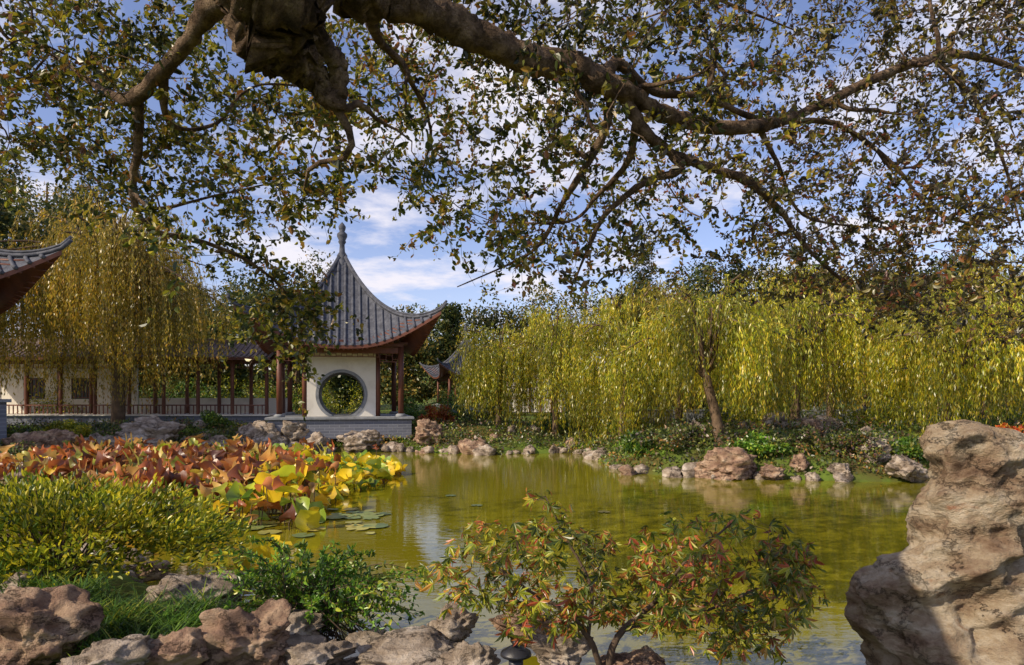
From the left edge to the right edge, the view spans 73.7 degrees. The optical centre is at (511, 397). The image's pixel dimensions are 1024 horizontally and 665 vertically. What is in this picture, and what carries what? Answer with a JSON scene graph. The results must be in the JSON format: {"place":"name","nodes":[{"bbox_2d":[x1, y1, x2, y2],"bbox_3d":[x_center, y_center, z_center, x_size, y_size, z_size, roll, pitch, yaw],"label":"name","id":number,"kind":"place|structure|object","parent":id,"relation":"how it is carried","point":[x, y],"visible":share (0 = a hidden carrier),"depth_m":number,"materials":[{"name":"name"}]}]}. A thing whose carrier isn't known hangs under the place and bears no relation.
{"place":"outdoors","nodes":[
{"label":"outdoors","id":0,"kind":"place"},
{"bbox_2d":[0,543,280,660],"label":"mondo grass","id":1,"kind":"structure","parent":0,"point":[125,616],"depth_m":5.39,"materials":[{"name":"green plant"}]},
{"bbox_2d":[0,451,929,664],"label":"water","id":2,"kind":"structure","parent":0,"point":[850,529],"depth_m":11.78,"materials":[{"name":"green liquid"}]},
{"bbox_2d":[0,433,407,571],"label":"lotus plants","id":3,"kind":"object","parent":2,"relation":"in","point":[263,478],"visible":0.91,"depth_m":15.03,"materials":[{"name":"orange plant"}]},
{"bbox_2d":[238,495,609,536],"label":"water lily pads","id":4,"kind":"object","parent":2,"relation":"on","point":[366,515],"visible":0.73,"depth_m":11.97,"materials":[{"name":"green plant"}]},
{"bbox_2d":[488,609,558,647],"bbox_3d":[0.110,1.982,5.873,0.638,0.343,0.431,0,0,0],"label":"garden rock","id":5,"kind":"object","parent":2,"relation":"on","point":[497,623],"visible":0.3,"depth_m":5.81,"materials":[{"name":"beige stone"}]},
{"bbox_2d":[0,370,1022,664],"bbox_3d":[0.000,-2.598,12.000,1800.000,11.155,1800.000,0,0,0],"label":"ground","id":6,"kind":"structure","parent":0,"point":[124,584],"depth_m":19.98,"materials":[{"name":"soil"}]},
{"bbox_2d":[0,567,57,593],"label":"garden rock","id":7,"kind":"object","parent":6,"relation":"on","point":[22,576],"visible":0.16,"depth_m":5.91,"materials":[{"name":"stone"}]},
{"bbox_2d":[0,227,58,402],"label":"willow tree","id":8,"kind":"object","parent":6,"relation":"on","point":[15,340],"visible":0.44,"depth_m":29.46,"materials":[{"name":"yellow plant"}]},
{"bbox_2d":[0,236,72,444],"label":"garden pavilion","id":9,"kind":"structure","parent":6,"relation":"on","point":[23,272],"depth_m":22.67,"materials":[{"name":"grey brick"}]},
{"bbox_2d":[1,428,78,453],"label":"garden rock","id":10,"kind":"object","parent":6,"relation":"on","point":[49,438],"visible":0.38,"depth_m":22.40,"materials":[{"name":"grey stone"}]},
{"bbox_2d":[0,584,104,664],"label":"garden rock","id":11,"kind":"object","parent":6,"relation":"on","point":[45,626],"visible":0.96,"depth_m":4.57,"materials":[{"name":"red stone"}]},
{"bbox_2d":[16,374,100,413],"bbox_3d":[-23.509,0.481,36.129,3.883,3.521,3.372,0,0,0],"label":"garden shrub","id":12,"kind":"object","parent":6,"relation":"on","point":[41,409],"visible":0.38,"depth_m":35.47,"materials":[{"name":"green plant"}]},
{"bbox_2d":[30,419,91,437],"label":"garden shrub","id":13,"kind":"object","parent":6,"relation":"on","point":[81,429],"visible":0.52,"depth_m":24.55,"materials":[{"name":"green plant"}]},
{"bbox_2d":[56,634,154,664],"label":"garden rock","id":14,"kind":"object","parent":6,"relation":"on","point":[132,649],"visible":0.92,"depth_m":4.23,"materials":[{"name":"stone"}]},
{"bbox_2d":[84,432,128,449],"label":"garden rock","id":15,"kind":"object","parent":6,"relation":"on","point":[97,436],"visible":0.28,"depth_m":24.34,"materials":[{"name":"stone"}]},
{"bbox_2d":[0,180,249,426],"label":"willow tree","id":16,"kind":"object","parent":6,"relation":"on","point":[118,295],"visible":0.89,"depth_m":29.20,"materials":[{"name":"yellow plant"}]},
{"bbox_2d":[0,465,258,591],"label":"azalea bush","id":17,"kind":"object","parent":6,"relation":"on","point":[126,510],"visible":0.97,"depth_m":6.73,"materials":[{"name":"green plant"}]},
{"bbox_2d":[0,338,292,425],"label":"covered walkway","id":18,"kind":"structure","parent":6,"relation":"on","point":[250,409],"depth_m":34.48,"materials":[{"name":"paint"}]},
{"bbox_2d":[29,378,88,398],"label":"lattice windows","id":19,"kind":"structure","parent":18,"relation":"in","point":[82,396],"depth_m":35.86,"materials":[{"name":"red paint"}]},
{"bbox_2d":[114,415,185,445],"bbox_3d":[-14.146,1.518,26.266,2.545,1.680,2.521,0,0,0],"label":"garden rock","id":20,"kind":"object","parent":6,"relation":"on","point":[151,427],"visible":0.56,"depth_m":25.89,"materials":[{"name":"stone"}]},
{"bbox_2d":[138,374,214,412],"bbox_3d":[-19.978,0.481,38.375,5.104,3.729,5.186,0,0,35],"label":"garden shrub","id":21,"kind":"object","parent":6,"relation":"on","point":[171,394],"visible":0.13,"depth_m":38.63,"materials":[{"name":"green plant"}]},
{"bbox_2d":[146,627,210,664],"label":"garden rock","id":22,"kind":"object","parent":6,"relation":"on","point":[185,646],"visible":0.87,"depth_m":4.41,"materials":[{"name":"red stone"}]},
{"bbox_2d":[177,377,248,397],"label":"garden shrub","id":23,"kind":"object","parent":6,"relation":"on","point":[207,391],"visible":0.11,"depth_m":38.76,"materials":[{"name":"green plant"}]},
{"bbox_2d":[201,435,226,449],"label":"garden rock","id":24,"kind":"object","parent":6,"relation":"on","point":[219,438],"visible":0.34,"depth_m":26.53,"materials":[{"name":"stone"}]},
{"bbox_2d":[200,409,235,428],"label":"garden shrub","id":25,"kind":"object","parent":6,"relation":"on","point":[207,416],"visible":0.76,"depth_m":30.29,"materials":[{"name":"green plant"}]},
{"bbox_2d":[197,598,291,664],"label":"garden rock","id":26,"kind":"object","parent":6,"relation":"on","point":[239,635],"visible":0.93,"depth_m":4.68,"materials":[{"name":"red stone"}]},
{"bbox_2d":[201,375,293,398],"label":"garden shrub","id":27,"kind":"object","parent":6,"relation":"on","point":[262,391],"visible":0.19,"depth_m":38.29,"materials":[{"name":"green plant"}]},
{"bbox_2d":[236,420,287,445],"bbox_3d":[-10.409,1.748,28.080,2.350,1.671,1.536,0,0,36],"label":"garden rock","id":28,"kind":"object","parent":6,"relation":"on","point":[258,431],"visible":0.48,"depth_m":27.75,"materials":[{"name":"stone"}]},
{"bbox_2d":[281,420,308,443],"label":"garden rock","id":29,"kind":"object","parent":6,"relation":"on","point":[293,432],"visible":0.64,"depth_m":28.00,"materials":[{"name":"stone"}]},
{"bbox_2d":[255,382,339,413],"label":"garden shrub","id":30,"kind":"object","parent":6,"relation":"on","point":[296,407],"visible":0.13,"depth_m":41.34,"materials":[{"name":"green plant"}]},
{"bbox_2d":[211,535,424,641],"bbox_3d":[-1.772,1.676,5.962,2.083,1.149,1.155,0,0,0],"label":"jasmine shrub","id":31,"kind":"object","parent":6,"relation":"on","point":[308,595],"visible":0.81,"depth_m":5.75,"materials":[{"name":"green plant"}]},
{"bbox_2d":[306,431,330,451],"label":"garden rock","id":32,"kind":"object","parent":6,"relation":"on","point":[316,437],"visible":0.52,"depth_m":28.02,"materials":[{"name":"stone"}]},
{"bbox_2d":[283,633,358,664],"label":"garden rock","id":33,"kind":"object","parent":6,"relation":"on","point":[310,650],"visible":0.92,"depth_m":4.83,"materials":[{"name":"stone"}]},
{"bbox_2d":[226,222,447,438],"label":"moon gate pavilion","id":34,"kind":"structure","parent":6,"relation":"on","point":[395,334],"depth_m":29.53,"materials":[{"name":"grey brick"}]},
{"bbox_2d":[293,377,390,413],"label":"garden shrub","id":35,"kind":"object","parent":6,"relation":"on","point":[332,407],"visible":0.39,"depth_m":40.88,"materials":[{"name":"green plant"}]},
{"bbox_2d":[336,429,383,451],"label":"garden rock","id":36,"kind":"object","parent":6,"relation":"on","point":[356,441],"visible":0.93,"depth_m":27.71,"materials":[{"name":"stone"}]},
{"bbox_2d":[344,627,384,648],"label":"garden rock","id":37,"kind":"object","parent":6,"relation":"on","point":[355,637],"visible":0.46,"depth_m":5.53,"materials":[{"name":"stone"}]},
{"bbox_2d":[396,395,439,422],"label":"garden shrub","id":38,"kind":"object","parent":6,"relation":"on","point":[411,411],"visible":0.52,"depth_m":35.79,"materials":[{"name":"green plant"}]},
{"bbox_2d":[413,419,443,445],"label":"garden rock","id":39,"kind":"object","parent":6,"relation":"on","point":[427,429],"visible":0.85,"depth_m":28.22,"materials":[{"name":"beige stone"}]},
{"bbox_2d":[415,404,456,424],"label":"garden shrub","id":40,"kind":"object","parent":6,"relation":"on","point":[434,413],"visible":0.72,"depth_m":32.71,"materials":[{"name":"red plant"}]},
{"bbox_2d":[433,389,482,424],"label":"garden shrub","id":41,"kind":"object","parent":6,"relation":"on","point":[450,395],"visible":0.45,"depth_m":33.81,"materials":[{"name":"green plant"}]},
{"bbox_2d":[419,324,506,412],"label":"lakeside pavilion","id":42,"kind":"structure","parent":6,"relation":"on","point":[440,371],"depth_m":49.00,"materials":[{"name":"grey tile"}]},
{"bbox_2d":[2,413,928,664],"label":"shoreline rocks","id":43,"kind":"object","parent":6,"relation":"on","point":[480,446],"visible":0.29,"depth_m":21.31,"materials":[{"name":"stone"}]},
{"bbox_2d":[142,573,236,622],"bbox_3d":[-2.886,1.801,6.164,0.772,0.423,0.848,0,0,0],"label":"garden rock","id":44,"kind":"object","parent":43,"relation":"on","point":[180,582],"visible":0.43,"depth_m":6.09,"materials":[{"name":"stone"}]},
{"bbox_2d":[212,570,246,606],"bbox_3d":[-2.816,1.851,6.590,0.472,0.352,0.557,0,0,0],"label":"garden rock","id":45,"kind":"object","parent":43,"relation":"on","point":[233,576],"visible":0.1,"depth_m":6.59,"materials":[{"name":"stone"}]},
{"bbox_2d":[286,608,324,635],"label":"garden rock","id":46,"kind":"object","parent":43,"relation":"on","point":[299,624],"visible":0.32,"depth_m":5.50,"materials":[{"name":"stone"}]},
{"bbox_2d":[330,626,457,664],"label":"garden rock","id":47,"kind":"object","parent":43,"relation":"on","point":[419,645],"visible":0.89,"depth_m":5.05,"materials":[{"name":"stone"}]},
{"bbox_2d":[439,640,500,664],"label":"garden rock","id":48,"kind":"object","parent":47,"relation":"on","point":[463,652],"visible":1,"depth_m":4.72,"materials":[{"name":"stone"}]},
{"bbox_2d":[426,603,478,641],"bbox_3d":[-0.545,1.907,5.599,0.430,0.469,0.376,0,0,30],"label":"garden rock","id":49,"kind":"object","parent":43,"relation":"on","point":[456,626],"visible":0.68,"depth_m":5.54,"materials":[{"name":"stone"}]},
{"bbox_2d":[527,632,593,664],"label":"garden rock","id":50,"kind":"object","parent":43,"relation":"on","point":[569,652],"visible":0.84,"depth_m":4.91,"materials":[{"name":"stone"}]},
{"bbox_2d":[464,396,521,424],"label":"garden shrub","id":51,"kind":"object","parent":6,"relation":"on","point":[477,416],"visible":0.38,"depth_m":32.85,"materials":[{"name":"green plant"}]},
{"bbox_2d":[449,312,553,429],"bbox_3d":[-0.372,-1.126,30.632,4.544,5.517,5.177,0,0,0],"label":"willow tree","id":52,"kind":"object","parent":6,"relation":"on","point":[479,362],"visible":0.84,"depth_m":29.41,"materials":[{"name":"green plant"}]},
{"bbox_2d":[0,0,1023,421],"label":"oak tree","id":53,"kind":"object","parent":6,"relation":"on","point":[288,42],"visible":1,"depth_m":6.12,"materials":[{"name":"green plant"}]},
{"bbox_2d":[0,143,1023,413],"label":"background trees","id":54,"kind":"object","parent":6,"relation":"on","point":[442,347],"visible":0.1,"depth_m":58.36,"materials":[{"name":"green plant"}]},
{"bbox_2d":[0,411,1023,479],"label":"ground cover","id":55,"kind":"object","parent":6,"relation":"on","point":[875,432],"visible":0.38,"depth_m":23.86,"materials":[{"name":"green plant"}]},
{"bbox_2d":[7,419,1021,457],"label":"grass","id":56,"kind":"structure","parent":6,"relation":"on","point":[615,446],"depth_m":24.68,"materials":[{"name":"green plant"}]},
{"bbox_2d":[500,640,531,664],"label":"garden light","id":57,"kind":"object","parent":6,"relation":"on","point":[515,655],"visible":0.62,"depth_m":4.50,"materials":[{"name":"metal"}]},
{"bbox_2d":[503,348,565,411],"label":"tea hall","id":58,"kind":"structure","parent":6,"relation":"on","point":[534,397],"depth_m":58.21,"materials":[{"name":"tile"}]},
{"bbox_2d":[480,299,621,435],"bbox_3d":[1.728,-1.218,29.743,5.618,6.400,4.888,0,0,-28],"label":"willow tree","id":59,"kind":"object","parent":6,"relation":"on","point":[549,352],"visible":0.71,"depth_m":29.05,"materials":[{"name":"green plant"}]},
{"bbox_2d":[535,403,600,431],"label":"garden shrub","id":60,"kind":"object","parent":6,"relation":"on","point":[560,427],"visible":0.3,"depth_m":30.93,"materials":[{"name":"green plant"}]},
{"bbox_2d":[414,488,829,664],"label":"japanese maple","id":61,"kind":"object","parent":6,"relation":"on","point":[678,615],"visible":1,"depth_m":4.46,"materials":[{"name":"green plant"}]},
{"bbox_2d":[598,409,648,434],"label":"garden shrub","id":62,"kind":"object","parent":6,"relation":"on","point":[616,427],"visible":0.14,"depth_m":28.61,"materials":[{"name":"green plant"}]},
{"bbox_2d":[553,276,704,453],"bbox_3d":[4.284,-1.284,26.820,5.372,7.105,5.491,0,0,-24],"label":"willow tree","id":63,"kind":"object","parent":6,"relation":"on","point":[618,324],"visible":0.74,"depth_m":26.40,"materials":[{"name":"green plant"}]},
{"bbox_2d":[600,645,665,664],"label":"garden rock","id":64,"kind":"object","parent":6,"relation":"on","point":[646,655],"visible":0.94,"depth_m":4.76,"materials":[{"name":"red stone"}]},
{"bbox_2d":[620,429,660,453],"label":"garden shrub","id":65,"kind":"object","parent":6,"relation":"on","point":[628,445],"visible":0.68,"depth_m":20.74,"materials":[{"name":"green plant"}]},
{"bbox_2d":[632,418,718,452],"bbox_3d":[4.862,1.174,20.584,2.601,1.162,2.057,0,0,0],"label":"garden shrub","id":66,"kind":"object","parent":6,"relation":"on","point":[674,437],"visible":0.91,"depth_m":20.35,"materials":[{"name":"green plant"}]},
{"bbox_2d":[616,282,737,423],"bbox_3d":[7.698,-1.834,30.885,5.308,6.954,5.992,0,0,-43],"label":"willow tree","id":67,"kind":"object","parent":6,"relation":"on","point":[677,415],"visible":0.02,"depth_m":30.67,"materials":[{"name":"green plant"}]},
{"bbox_2d":[683,420,705,429],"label":"garden rock","id":68,"kind":"object","parent":6,"relation":"on","point":[697,423],"visible":0.16,"depth_m":23.92,"materials":[{"name":"stone"}]},
{"bbox_2d":[576,264,822,443],"bbox_3d":[5.931,-1.102,20.794,6.009,5.591,5.730,0,0,-37],"label":"willow tree","id":69,"kind":"object","parent":6,"relation":"on","point":[685,340],"visible":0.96,"depth_m":20.06,"materials":[{"name":"green plant"}]},
{"bbox_2d":[694,446,757,480],"bbox_3d":[5.969,1.903,18.838,1.463,1.180,1.495,0,0,-39],"label":"garden rock","id":70,"kind":"object","parent":6,"relation":"on","point":[731,463],"visible":0.88,"depth_m":18.46,"materials":[{"name":"beige stone"}]},
{"bbox_2d":[696,398,766,426],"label":"garden shrub","id":71,"kind":"object","parent":6,"relation":"on","point":[705,414],"visible":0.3,"depth_m":27.79,"materials":[{"name":"green plant"}]},
{"bbox_2d":[733,430,793,455],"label":"garden shrub","id":72,"kind":"object","parent":6,"relation":"on","point":[753,443],"visible":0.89,"depth_m":19.20,"materials":[{"name":"green plant"}]},
{"bbox_2d":[758,464,785,479],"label":"garden rock","id":73,"kind":"object","parent":6,"relation":"on","point":[769,472],"visible":0.9,"depth_m":18.32,"materials":[{"name":"beige stone"}]},
{"bbox_2d":[733,393,812,424],"bbox_3d":[11.784,0.774,30.745,4.109,2.109,2.580,0,0,0],"label":"garden shrub","id":74,"kind":"object","parent":6,"relation":"on","point":[772,408],"visible":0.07,"depth_m":30.71,"materials":[{"name":"green plant"}]},
{"bbox_2d":[762,410,790,422],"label":"garden rock","id":75,"kind":"object","parent":6,"relation":"on","point":[765,418],"visible":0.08,"depth_m":25.75,"materials":[{"name":"stone"}]},
{"bbox_2d":[765,436,818,450],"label":"garden rock","id":76,"kind":"object","parent":6,"relation":"on","point":[790,440],"visible":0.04,"depth_m":19.76,"materials":[{"name":"stone"}]},
{"bbox_2d":[690,262,913,428],"bbox_3d":[10.857,-1.815,25.754,7.442,6.730,6.871,0,0,0],"label":"willow tree","id":77,"kind":"object","parent":6,"relation":"on","point":[842,330],"visible":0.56,"depth_m":24.21,"materials":[{"name":"green plant"}]},
{"bbox_2d":[585,406,1021,425],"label":"garden wall","id":78,"kind":"structure","parent":6,"relation":"on","point":[691,414],"depth_m":32.43,"materials":[{"name":"grey stone"}]},
{"bbox_2d":[768,424,847,453],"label":"garden shrub","id":79,"kind":"object","parent":6,"relation":"on","point":[804,431],"visible":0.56,"depth_m":19.31,"materials":[{"name":"green plant"}]},
{"bbox_2d":[790,414,851,430],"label":"garden rock","id":80,"kind":"object","parent":6,"relation":"on","point":[823,417],"visible":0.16,"depth_m":23.45,"materials":[{"name":"stone"}]},
{"bbox_2d":[826,463,850,476],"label":"garden rock","id":81,"kind":"object","parent":6,"relation":"on","point":[834,469],"visible":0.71,"depth_m":18.16,"materials":[{"name":"stone"}]},
{"bbox_2d":[798,430,885,458],"bbox_3d":[9.233,1.371,19.304,2.323,0.986,1.463,0,0,15],"label":"garden shrub","id":82,"kind":"object","parent":6,"relation":"on","point":[854,441],"visible":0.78,"depth_m":18.89,"materials":[{"name":"green plant"}]},
{"bbox_2d":[765,260,937,417],"bbox_3d":[14.541,-2.449,31.112,6.332,8.178,8.188,0,0,-17],"label":"willow tree","id":83,"kind":"object","parent":6,"relation":"on","point":[826,401],"visible":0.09,"depth_m":30.43,"materials":[{"name":"green plant"}]},
{"bbox_2d":[833,402,913,428],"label":"garden shrub","id":84,"kind":"object","parent":6,"relation":"on","point":[888,416],"visible":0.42,"depth_m":26.65,"materials":[{"name":"green plant"}]},
{"bbox_2d":[857,437,891,463],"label":"garden rock","id":85,"kind":"object","parent":6,"relation":"on","point":[886,448],"visible":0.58,"depth_m":18.70,"materials":[{"name":"stone"}]},
{"bbox_2d":[884,454,927,482],"bbox_3d":[10.269,1.855,17.748,1.048,0.772,0.848,0,0,0],"label":"garden rock","id":86,"kind":"object","parent":6,"relation":"on","point":[905,468],"visible":0.98,"depth_m":17.66,"materials":[{"name":"stone"}]},
{"bbox_2d":[887,435,925,458],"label":"garden shrub","id":87,"kind":"object","parent":6,"relation":"on","point":[913,447],"visible":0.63,"depth_m":19.13,"materials":[{"name":"green plant"}]},
{"bbox_2d":[885,385,942,426],"bbox_3d":[17.531,0.673,29.511,3.362,2.607,2.669,0,0,0],"label":"garden shrub","id":88,"kind":"object","parent":6,"relation":"on","point":[911,410],"visible":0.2,"depth_m":29.30,"materials":[{"name":"green plant"}]},
{"bbox_2d":[844,419,1023,664],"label":"scholar stone","id":89,"kind":"object","parent":6,"relation":"on","point":[945,586],"visible":1,"depth_m":4.84,"materials":[{"name":"beige stone"}]},
{"bbox_2d":[866,288,1023,438],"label":"willow tree","id":90,"kind":"object","parent":6,"relation":"on","point":[942,364],"visible":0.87,"depth_m":20.65,"materials":[{"name":"green plant"}]},
{"bbox_2d":[873,238,1023,423],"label":"willow tree","id":91,"kind":"object","parent":6,"relation":"on","point":[993,300],"visible":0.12,"depth_m":25.35,"materials":[{"name":"green plant"}]},
{"bbox_2d":[922,397,1009,426],"bbox_3d":[16.321,0.789,24.816,2.899,1.789,2.223,0,0,-21],"label":"garden shrub","id":92,"kind":"object","parent":6,"relation":"on","point":[960,414],"visible":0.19,"depth_m":24.63,"materials":[{"name":"green plant"}]},
{"bbox_2d":[910,254,1023,422],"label":"willow tree","id":93,"kind":"object","parent":6,"relation":"on","point":[973,272],"visible":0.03,"depth_m":30.97,"materials":[{"name":"green plant"}]},
{"bbox_2d":[992,395,1023,423],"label":"garden shrub","id":94,"kind":"object","parent":6,"relation":"on","point":[1018,415],"visible":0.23,"depth_m":29.71,"materials":[{"name":"green plant"}]},
{"bbox_2d":[995,422,1023,432],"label":"garden shrub","id":95,"kind":"object","parent":6,"relation":"on","point":[1005,425],"visible":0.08,"depth_m":18.89,"materials":[{"name":"orange plant"}]},
{"bbox_2d":[0,0,1023,369],"label":"sky","id":96,"kind":"structure","parent":0,"point":[419,279],"materials":[{"name":"blue"}]}
]}

